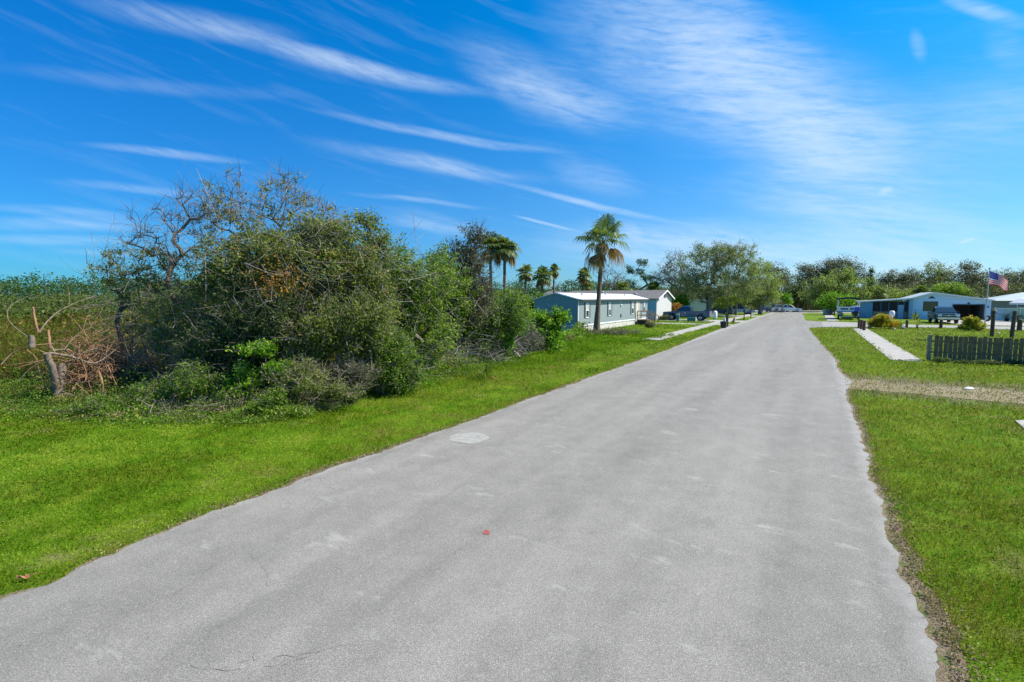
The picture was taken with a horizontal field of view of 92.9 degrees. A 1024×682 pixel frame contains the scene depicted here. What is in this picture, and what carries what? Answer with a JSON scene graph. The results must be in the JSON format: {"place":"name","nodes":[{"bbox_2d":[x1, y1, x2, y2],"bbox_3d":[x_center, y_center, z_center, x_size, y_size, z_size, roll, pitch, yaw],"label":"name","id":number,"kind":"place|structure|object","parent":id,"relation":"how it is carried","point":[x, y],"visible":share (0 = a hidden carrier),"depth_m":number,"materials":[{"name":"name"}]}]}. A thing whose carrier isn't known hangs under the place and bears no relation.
{"place":"outdoors","nodes":[
{"label":"outdoors","id":0,"kind":"place"},
{"bbox_2d":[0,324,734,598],"bbox_3d":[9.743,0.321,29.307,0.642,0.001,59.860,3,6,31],"label":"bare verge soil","id":1,"kind":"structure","parent":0,"point":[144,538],"depth_m":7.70,"materials":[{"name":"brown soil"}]},
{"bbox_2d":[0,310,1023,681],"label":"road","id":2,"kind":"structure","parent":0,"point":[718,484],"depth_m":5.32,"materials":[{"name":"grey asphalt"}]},
{"bbox_2d":[5,437,643,675],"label":"road cracks","id":3,"kind":"object","parent":2,"relation":"on","point":[282,580],"visible":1,"depth_m":5.10,"materials":[{"name":"grey asphalt"}]},
{"bbox_2d":[450,432,489,443],"bbox_3d":[-0.867,2.000,10.053,0.824,0.002,0.806,0,5,0],"label":"road patch","id":4,"kind":"object","parent":2,"relation":"on","point":[472,437],"visible":1,"depth_m":10.07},
{"bbox_2d":[777,305,801,311],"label":"parked car","id":5,"kind":"object","parent":2,"relation":"on","point":[789,308],"visible":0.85,"depth_m":100.99,"materials":[{"name":"grey metal"}]},
{"bbox_2d":[0,307,1023,681],"bbox_3d":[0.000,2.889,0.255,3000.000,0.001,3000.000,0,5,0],"label":"ground","id":6,"kind":"structure","parent":0,"point":[214,493],"depth_m":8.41,"materials":[{"name":"green plant"}]},
{"bbox_2d":[0,287,115,402],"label":"dead tree","id":7,"kind":"object","parent":6,"relation":"on","point":[54,372],"visible":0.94,"depth_m":13.42,"materials":[{"name":"wood"}]},
{"bbox_2d":[10,304,178,402],"bbox_3d":[-12.287,0.266,14.966,3.273,2.795,4.418,0,5,0],"label":"dry brush","id":8,"kind":"object","parent":6,"relation":"on","point":[90,374],"visible":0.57,"depth_m":14.28,"materials":[{"name":"red plant"}]},
{"bbox_2d":[48,388,183,419],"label":"shrub","id":9,"kind":"object","parent":6,"relation":"on","point":[94,402],"visible":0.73,"depth_m":11.98,"materials":[{"name":"green plant"}]},
{"bbox_2d":[83,239,196,370],"bbox_3d":[-12.255,-0.958,16.193,3.625,4.983,2.454,0,5,0],"label":"tree","id":10,"kind":"object","parent":6,"relation":"on","point":[121,297],"visible":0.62,"depth_m":15.93,"materials":[{"name":"green plant"}]},
{"bbox_2d":[72,302,226,396],"bbox_3d":[-11.324,0.109,15.746,8.172,3.002,3.648,3,6,34],"label":"dry brush","id":11,"kind":"object","parent":6,"relation":"on","point":[152,364],"visible":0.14,"depth_m":15.39,"materials":[{"name":"brown plant"}]},
{"bbox_2d":[0,288,336,325],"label":"marsh shrubs","id":12,"kind":"object","parent":6,"relation":"on","point":[55,303],"visible":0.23,"depth_m":49.76,"materials":[{"name":"green plant"}]},
{"bbox_2d":[114,177,226,376],"bbox_3d":[-10.788,-1.792,15.587,3.434,6.772,2.238,0,5,0],"label":"bare tree","id":13,"kind":"object","parent":6,"relation":"on","point":[170,269],"visible":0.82,"depth_m":15.22,"materials":[{"name":"brown plant"}]},
{"bbox_2d":[123,226,239,387],"bbox_3d":[-9.870,-0.893,15.011,3.959,5.194,2.426,0,5,0],"label":"tree","id":14,"kind":"object","parent":6,"relation":"on","point":[185,304],"visible":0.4,"depth_m":14.74,"materials":[{"name":"green plant"}]},
{"bbox_2d":[118,354,252,409],"bbox_3d":[-8.645,1.143,12.538,3.431,1.480,2.004,1,5,9],"label":"shrub","id":15,"kind":"object","parent":6,"relation":"on","point":[187,375],"visible":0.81,"depth_m":12.57,"materials":[{"name":"green plant"}]},
{"bbox_2d":[0,309,446,398],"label":"marsh reeds","id":16,"kind":"object","parent":6,"relation":"on","point":[12,339],"visible":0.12,"depth_m":25.00,"materials":[{"name":"plant"}]},
{"bbox_2d":[127,376,353,421],"bbox_3d":[-6.984,1.305,12.842,5.511,1.016,3.497,-1,5,-13],"label":"dry brush","id":17,"kind":"object","parent":6,"relation":"on","point":[239,401],"visible":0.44,"depth_m":12.37,"materials":[{"name":"green plant"}]},
{"bbox_2d":[164,279,323,394],"bbox_3d":[-7.503,-0.016,13.792,3.988,3.520,2.195,0,5,0],"label":"shrub","id":18,"kind":"object","parent":6,"relation":"on","point":[224,337],"visible":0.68,"depth_m":13.40,"materials":[{"name":"green plant"}]},
{"bbox_2d":[165,276,343,370],"bbox_3d":[-9.287,-0.673,18.532,7.352,4.399,3.830,0,5,0],"label":"shrub","id":19,"kind":"object","parent":6,"relation":"on","point":[229,311],"depth_m":18.13,"materials":[{"name":"green plant"}]},
{"bbox_2d":[172,206,352,386],"bbox_3d":[-7.198,-1.201,14.677,5.103,5.818,3.374,0,5,0],"label":"tree","id":20,"kind":"object","parent":6,"relation":"on","point":[271,264],"visible":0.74,"depth_m":14.11,"materials":[{"name":"green plant"}]},
{"bbox_2d":[218,337,310,404],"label":"shrub","id":21,"kind":"object","parent":6,"relation":"on","point":[261,348],"visible":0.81,"depth_m":12.73,"materials":[{"name":"green plant"}]},
{"bbox_2d":[181,159,354,347],"bbox_3d":[-7.944,-2.309,16.210,5.899,7.673,2.798,0,5,0],"label":"tree","id":22,"kind":"object","parent":6,"relation":"on","point":[217,210],"visible":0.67,"depth_m":15.85,"materials":[{"name":"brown plant"}]},
{"bbox_2d":[226,382,317,422],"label":"shrub","id":23,"kind":"object","parent":6,"relation":"on","point":[273,397],"visible":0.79,"depth_m":11.79,"materials":[{"name":"green plant"}]},
{"bbox_2d":[54,153,520,401],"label":"dry vines","id":24,"kind":"object","parent":6,"relation":"on","point":[209,219],"visible":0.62,"depth_m":14.35,"materials":[{"name":"grey plant"}]},
{"bbox_2d":[0,320,594,432],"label":"undergrowth","id":25,"kind":"object","parent":6,"relation":"on","point":[445,370],"visible":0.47,"depth_m":12.74,"materials":[{"name":"green plant"}]},
{"bbox_2d":[250,350,369,408],"bbox_3d":[-5.146,1.071,12.492,2.852,1.627,1.642,0,5,0],"label":"shrub","id":26,"kind":"object","parent":6,"relation":"on","point":[336,390],"visible":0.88,"depth_m":12.44,"materials":[{"name":"green plant"}]},
{"bbox_2d":[0,268,637,302],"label":"distant woods","id":27,"kind":"object","parent":6,"relation":"on","point":[16,288],"visible":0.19,"depth_m":162.32,"materials":[{"name":"green broadleaf foliage"},{"name":"bark"}]},
{"bbox_2d":[253,279,401,375],"bbox_3d":[-5.332,-0.050,13.907,4.290,3.630,2.267,0,5,0],"label":"shrub","id":28,"kind":"object","parent":6,"relation":"on","point":[340,317],"visible":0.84,"depth_m":13.68,"materials":[{"name":"green plant"}]},
{"bbox_2d":[282,203,407,332],"bbox_3d":[-5.335,-1.351,15.433,4.055,6.016,2.424,0,5,0],"label":"tree","id":29,"kind":"object","parent":6,"relation":"on","point":[363,277],"visible":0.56,"depth_m":14.89,"materials":[{"name":"green plant"}]},
{"bbox_2d":[311,347,383,403],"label":"shrub","id":30,"kind":"object","parent":6,"relation":"on","point":[354,371],"visible":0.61,"depth_m":13.28,"materials":[{"name":"green plant"}]},
{"bbox_2d":[350,207,397,287],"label":"tree","id":31,"kind":"object","parent":6,"relation":"on","point":[373,227],"visible":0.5,"depth_m":15.68,"materials":[{"name":"green plant"}]},
{"bbox_2d":[348,317,432,396],"bbox_3d":[-3.731,0.393,14.477,2.976,2.662,2.253,0,5,0],"label":"shrub","id":32,"kind":"object","parent":6,"relation":"on","point":[403,369],"visible":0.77,"depth_m":14.23,"materials":[{"name":"green plant"}]},
{"bbox_2d":[367,227,466,373],"bbox_3d":[-3.741,-1.285,17.533,4.492,5.445,2.880,0,5,0],"label":"tree","id":33,"kind":"object","parent":6,"relation":"on","point":[416,311],"visible":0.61,"depth_m":17.26,"materials":[{"name":"green plant"}]},
{"bbox_2d":[347,270,489,364],"bbox_3d":[-4.252,-1.284,21.010,7.010,4.884,3.134,0,5,0],"label":"shrub","id":34,"kind":"object","parent":6,"relation":"on","point":[471,328],"visible":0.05,"depth_m":20.73,"materials":[{"name":"green plant"}]},
{"bbox_2d":[411,240,484,348],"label":"tree","id":35,"kind":"object","parent":6,"relation":"on","point":[458,299],"visible":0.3,"depth_m":19.23,"materials":[{"name":"green plant"}]},
{"bbox_2d":[438,217,504,356],"bbox_3d":[-1.858,-2.014,20.281,3.277,6.359,2.384,0,5,0],"label":"tree","id":36,"kind":"object","parent":6,"relation":"on","point":[474,254],"visible":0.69,"depth_m":19.90,"materials":[{"name":"green plant"}]},
{"bbox_2d":[415,328,539,366],"bbox_3d":[-1.215,0.019,21.553,4.232,2.192,7.614,4,7,41],"label":"dry brush","id":37,"kind":"object","parent":6,"relation":"on","point":[448,352],"visible":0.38,"depth_m":20.85,"materials":[{"name":"grey plant"}]},
{"bbox_2d":[470,360,497,377],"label":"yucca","id":38,"kind":"object","parent":6,"relation":"on","point":[485,372],"visible":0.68,"depth_m":17.46,"materials":[{"name":"green plant"}]},
{"bbox_2d":[447,284,535,358],"bbox_3d":[-1.177,-0.793,21.448,4.502,3.752,2.438,0,5,0],"label":"shrub","id":39,"kind":"object","parent":6,"relation":"on","point":[501,332],"visible":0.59,"depth_m":21.21,"materials":[{"name":"green plant"}]},
{"bbox_2d":[478,231,504,309],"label":"palm tree","id":40,"kind":"object","parent":6,"relation":"on","point":[491,241],"visible":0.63,"depth_m":35.15,"materials":[{"name":"green plant"}]},
{"bbox_2d":[487,234,522,298],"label":"palm tree","id":41,"kind":"object","parent":6,"relation":"on","point":[510,249],"visible":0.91,"depth_m":35.13,"materials":[{"name":"green plant"}]},
{"bbox_2d":[493,312,528,359],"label":"shrub","id":42,"kind":"object","parent":6,"relation":"on","point":[511,341],"visible":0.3,"depth_m":21.95,"materials":[{"name":"green plant"}]},
{"bbox_2d":[491,285,537,323],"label":"shrub","id":43,"kind":"object","parent":6,"relation":"on","point":[505,289],"visible":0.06,"depth_m":33.59,"materials":[{"name":"green plant"}]},
{"bbox_2d":[367,332,673,398],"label":"verge weeds","id":44,"kind":"object","parent":6,"relation":"on","point":[594,342],"visible":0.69,"depth_m":24.23,"materials":[{"name":"green plant"}]},
{"bbox_2d":[515,263,534,297],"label":"palm tree","id":45,"kind":"object","parent":6,"relation":"on","point":[525,277],"visible":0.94,"depth_m":71.02,"materials":[{"name":"green plant"}]},
{"bbox_2d":[513,318,547,356],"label":"shrub","id":46,"kind":"object","parent":6,"relation":"on","point":[535,340],"visible":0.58,"depth_m":23.94,"materials":[{"name":"grey plant"}]},
{"bbox_2d":[526,291,547,311],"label":"shrub","id":47,"kind":"object","parent":6,"relation":"on","point":[532,301],"visible":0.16,"depth_m":51.41,"materials":[{"name":"green plant"}]},
{"bbox_2d":[530,265,553,293],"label":"palm tree","id":48,"kind":"object","parent":6,"relation":"on","point":[542,279],"visible":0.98,"depth_m":66.95,"materials":[{"name":"green plant"}]},
{"bbox_2d":[522,305,572,352],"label":"shrub","id":49,"kind":"object","parent":6,"relation":"on","point":[551,325],"visible":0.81,"depth_m":25.24,"materials":[{"name":"green plant"}]},
{"bbox_2d":[548,263,561,292],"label":"palm tree","id":50,"kind":"object","parent":6,"relation":"on","point":[554,269],"visible":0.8,"depth_m":71.09,"materials":[{"name":"green plant"}]},
{"bbox_2d":[97,361,1023,681],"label":"leaf litter","id":51,"kind":"object","parent":6,"relation":"on","point":[917,581],"visible":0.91,"depth_m":6.09,"materials":[{"name":"brown plant"}]},
{"bbox_2d":[576,268,591,290],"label":"palm tree","id":52,"kind":"object","parent":6,"relation":"on","point":[582,278],"visible":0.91,"depth_m":74.13,"materials":[{"name":"green plant"}]},
{"bbox_2d":[532,293,649,331],"bbox_3d":[8.873,-3.147,49.361,4.570,3.400,19.840,3,6,32],"label":"mobile home","id":53,"kind":"object","parent":6,"relation":"on","point":[617,310],"visible":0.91,"depth_m":44.46,"materials":[{"name":"white metal"}]},
{"bbox_2d":[574,213,630,330],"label":"palm tree","id":54,"kind":"object","parent":6,"relation":"on","point":[602,227],"visible":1,"depth_m":38.22,"materials":[{"name":"green plant"}]},
{"bbox_2d":[540,290,674,319],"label":"gabled house","id":55,"kind":"structure","parent":6,"relation":"on","point":[659,302],"depth_m":66.11,"materials":[{"name":"white"}]},
{"bbox_2d":[596,263,631,289],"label":"tree","id":56,"kind":"object","parent":6,"relation":"on","point":[614,281],"visible":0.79,"depth_m":82.92,"materials":[{"name":"green plant"}]},
{"bbox_2d":[582,326,646,335],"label":"shrub","id":57,"kind":"object","parent":6,"relation":"on","point":[610,331],"visible":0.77,"depth_m":37.75,"materials":[{"name":"green plant"}]},
{"bbox_2d":[612,280,633,289],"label":"tree","id":58,"kind":"object","parent":6,"relation":"on","point":[623,285],"visible":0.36,"depth_m":81.12,"materials":[{"name":"green plant"}]},
{"bbox_2d":[625,258,655,289],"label":"pine tree","id":59,"kind":"object","parent":6,"relation":"on","point":[646,278],"visible":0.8,"depth_m":85.17,"materials":[{"name":"green plant"}]},
{"bbox_2d":[637,310,658,324],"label":"front steps","id":60,"kind":"structure","parent":6,"relation":"on","point":[641,321],"depth_m":52.90,"materials":[{"name":"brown wood"}]},
{"bbox_2d":[650,248,694,306],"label":"tree","id":61,"kind":"object","parent":6,"relation":"on","point":[666,274],"visible":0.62,"depth_m":83.13,"materials":[{"name":"green plant"}]},
{"bbox_2d":[672,294,689,305],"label":"tree","id":62,"kind":"object","parent":6,"relation":"on","point":[682,299],"visible":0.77,"depth_m":75.38,"materials":[{"name":"green plant"}]},
{"bbox_2d":[668,237,767,310],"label":"tree","id":63,"kind":"object","parent":6,"relation":"on","point":[717,266],"visible":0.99,"depth_m":74.55,"materials":[{"name":"green plant"}]},
{"bbox_2d":[712,285,754,315],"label":"tree","id":64,"kind":"object","parent":6,"relation":"on","point":[721,301],"visible":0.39,"depth_m":79.49,"materials":[{"name":"green plant"}]},
{"bbox_2d":[745,257,785,313],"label":"tree","id":65,"kind":"object","parent":6,"relation":"on","point":[770,294],"visible":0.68,"depth_m":86.81,"materials":[{"name":"green plant"}]},
{"bbox_2d":[762,261,793,304],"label":"tree","id":66,"kind":"object","parent":6,"relation":"on","point":[785,278],"visible":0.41,"depth_m":104.62,"materials":[{"name":"green plant"}]},
{"bbox_2d":[774,292,793,311],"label":"tree","id":67,"kind":"object","parent":6,"relation":"on","point":[785,298],"visible":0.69,"depth_m":98.16,"materials":[{"name":"green plant"}]},
{"bbox_2d":[787,276,812,309],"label":"tree","id":68,"kind":"object","parent":6,"relation":"on","point":[797,300],"visible":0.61,"depth_m":115.00,"materials":[{"name":"green plant"}]},
{"bbox_2d":[790,261,823,292],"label":"tree","id":69,"kind":"object","parent":6,"relation":"on","point":[802,271],"visible":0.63,"depth_m":122.38,"materials":[{"name":"green plant"}]},
{"bbox_2d":[773,302,857,309],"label":"board fence","id":70,"kind":"object","parent":6,"relation":"on","point":[815,307],"visible":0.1,"depth_m":115.74,"materials":[{"name":"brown wood"}]},
{"bbox_2d":[628,277,1023,308],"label":"distant woods","id":71,"kind":"object","parent":6,"relation":"on","point":[996,293],"visible":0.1,"depth_m":109.81,"materials":[{"name":"green plant"}]},
{"bbox_2d":[811,289,858,314],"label":"tree","id":72,"kind":"object","parent":6,"relation":"on","point":[829,301],"visible":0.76,"depth_m":83.29,"materials":[{"name":"green plant"}]},
{"bbox_2d":[796,265,884,310],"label":"tree","id":73,"kind":"object","parent":6,"relation":"on","point":[844,280],"visible":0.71,"depth_m":102.48,"materials":[{"name":"green plant"}]},
{"bbox_2d":[811,252,871,285],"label":"tree","id":74,"kind":"object","parent":6,"relation":"on","point":[833,266],"visible":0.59,"depth_m":121.89,"materials":[{"name":"green plant"}]},
{"bbox_2d":[837,314,858,319],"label":"boat trailer","id":75,"kind":"object","parent":6,"relation":"on","point":[838,316],"visible":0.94,"depth_m":65.90,"materials":[{"name":"metal"}]},
{"bbox_2d":[837,297,860,317],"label":"pontoon boat","id":76,"kind":"object","parent":75,"relation":"on","point":[854,310],"visible":0.98,"depth_m":65.84,"materials":[{"name":"white paint"}]},
{"bbox_2d":[862,266,875,299],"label":"tree","id":77,"kind":"object","parent":6,"relation":"on","point":[871,270],"visible":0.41,"depth_m":114.86,"materials":[{"name":"green plant"}]},
{"bbox_2d":[870,284,889,299],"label":"tree","id":78,"kind":"object","parent":6,"relation":"on","point":[882,293],"visible":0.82,"depth_m":102.92,"materials":[{"name":"green plant"}]},
{"bbox_2d":[866,313,900,328],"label":"croton bush","id":79,"kind":"object","parent":6,"relation":"on","point":[881,320],"visible":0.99,"depth_m":46.02,"materials":[{"name":"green plant"}]},
{"bbox_2d":[873,268,907,287],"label":"tree","id":80,"kind":"object","parent":6,"relation":"on","point":[893,276],"visible":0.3,"depth_m":126.29,"materials":[{"name":"green plant"}]},
{"bbox_2d":[867,285,927,300],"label":"tree","id":81,"kind":"object","parent":6,"relation":"on","point":[893,293],"visible":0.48,"depth_m":104.46,"materials":[{"name":"green plant"}]},
{"bbox_2d":[897,267,927,288],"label":"tree","id":82,"kind":"object","parent":6,"relation":"on","point":[908,276],"visible":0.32,"depth_m":124.48,"materials":[{"name":"green plant"}]},
{"bbox_2d":[916,258,954,286],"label":"tree","id":83,"kind":"object","parent":6,"relation":"on","point":[938,272],"visible":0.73,"depth_m":116.58,"materials":[{"name":"green plant"}]},
{"bbox_2d":[928,279,980,296],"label":"tree","id":84,"kind":"object","parent":6,"relation":"on","point":[957,288],"visible":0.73,"depth_m":102.69,"materials":[{"name":"green plant"}]},
{"bbox_2d":[928,259,995,296],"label":"tree","id":85,"kind":"object","parent":6,"relation":"on","point":[967,275],"visible":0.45,"depth_m":114.30,"materials":[{"name":"green plant"}]},
{"bbox_2d":[916,335,1023,364],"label":"picket fence","id":86,"kind":"object","parent":6,"relation":"on","point":[950,345],"visible":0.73,"depth_m":21.82,"materials":[{"name":"grey wood"}]},
{"bbox_2d":[956,315,987,330],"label":"croton bush","id":87,"kind":"object","parent":6,"relation":"on","point":[971,322],"visible":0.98,"depth_m":42.78,"materials":[{"name":"green plant"}]},
{"bbox_2d":[930,355,1023,364],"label":"grass","id":88,"kind":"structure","parent":6,"relation":"on","point":[938,359],"depth_m":21.01,"materials":[{"name":"green plant"}]},
{"bbox_2d":[989,310,995,336],"bbox_3d":[36.113,-1.285,36.537,0.250,2.045,0.267,-2,5,-18],"label":"wooden piling","id":89,"kind":"object","parent":6,"relation":"on","point":[992,324],"visible":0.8,"depth_m":36.46,"materials":[{"name":"brown wood"}]},
{"bbox_2d":[972,267,1023,294],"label":"tree","id":90,"kind":"object","parent":6,"relation":"on","point":[1012,275],"visible":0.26,"depth_m":110.58,"materials":[{"name":"green plant"}]},
{"bbox_2d":[995,307,1023,320],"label":"privacy fence","id":91,"kind":"object","parent":6,"relation":"on","point":[1020,310],"visible":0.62,"depth_m":62.41,"materials":[{"name":"blue paint"}]},
{"bbox_2d":[1009,311,1016,337],"bbox_3d":[36.597,-1.194,35.515,0.307,2.048,0.250,4,6,38],"label":"wooden piling","id":92,"kind":"object","parent":6,"relation":"on","point":[1013,322],"visible":0.84,"depth_m":35.45,"materials":[{"name":"brown wood"}]},
{"bbox_2d":[0,0,1023,297],"label":"sky","id":93,"kind":"structure","parent":0,"point":[886,134],"materials":[{"name":"blue"}]},
{"bbox_2d":[689,299,705,310],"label":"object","id":94,"kind":"object","parent":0,"point":[696,305],"visible":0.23,"depth_m":90.55,"materials":[{"name":"paint"}]},
{"bbox_2d":[642,313,757,340],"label":"sidewalk","id":95,"kind":"structure","parent":0,"point":[683,331],"depth_m":44.66,"materials":[{"name":"concrete"}]},
{"bbox_2d":[659,319,743,322],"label":"driveway","id":96,"kind":"structure","parent":0,"point":[737,321],"depth_m":62.47,"materials":[{"name":"concrete"}]},
{"bbox_2d":[663,306,712,320],"bbox_3d":[22.855,-3.648,63.411,6.060,1.860,2.400,3,6,32],"label":"pickup truck","id":97,"kind":"object","parent":96,"relation":"on","point":[685,311],"visible":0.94,"depth_m":62.52,"materials":[{"name":"blue metal"}]},
{"bbox_2d":[704,305,733,314],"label":"parked car","id":98,"kind":"object","parent":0,"point":[724,310],"visible":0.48,"depth_m":82.73,"materials":[{"name":"black metal"}]},
{"bbox_2d":[853,328,921,361],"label":"sidewalk","id":99,"kind":"structure","parent":0,"point":[891,350],"depth_m":28.38,"materials":[{"name":"concrete"}]},
{"bbox_2d":[811,331,967,681],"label":"bare verge soil","id":100,"kind":"structure","parent":0,"point":[943,650],"depth_m":4.75,"materials":[{"name":"beige soil"}]},
{"bbox_2d":[854,292,995,319],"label":"blue house","id":101,"kind":"structure","parent":0,"point":[923,304],"depth_m":67.47,"materials":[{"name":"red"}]},
{"bbox_2d":[923,301,937,310],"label":"window","id":102,"kind":"structure","parent":101,"relation":"in","point":[927,305],"depth_m":66.68,"materials":[{"name":"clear glass"}]},
{"bbox_2d":[848,378,1023,403],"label":"gravel track","id":103,"kind":"structure","parent":0,"point":[944,394],"depth_m":15.10,"materials":[{"name":"beige gravel"}]},
{"bbox_2d":[932,319,1023,325],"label":"driveway","id":104,"kind":"structure","parent":0,"point":[1001,323],"depth_m":57.40,"materials":[{"name":"concrete"}]},
{"bbox_2d":[927,307,959,322],"bbox_3d":[50.628,-3.093,57.123,2.400,1.860,6.060,3,6,32],"label":"pickup truck","id":105,"kind":"object","parent":104,"relation":"on","point":[937,314],"visible":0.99,"depth_m":55.85,"materials":[{"name":"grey metal"}]},
{"bbox_2d":[984,268,990,322],"bbox_3d":[54.003,-5.148,55.261,0.220,6.350,0.209,0,5,0],"label":"flagpole","id":106,"kind":"object","parent":104,"relation":"on","point":[987,296],"visible":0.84,"depth_m":55.24,"materials":[{"name":"silver metal"}]},
{"bbox_2d":[989,271,1007,290],"bbox_3d":[55.444,-6.828,55.275,2.755,2.321,0.288,-1,5,-10],"label":"american flag","id":107,"kind":"object","parent":106,"relation":"attached to","point":[996,279],"visible":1,"depth_m":55.21,"materials":[{"name":"fabric"}]},
{"bbox_2d":[985,292,1023,317],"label":"grey house","id":108,"kind":"structure","parent":0,"point":[1003,301],"depth_m":71.05,"materials":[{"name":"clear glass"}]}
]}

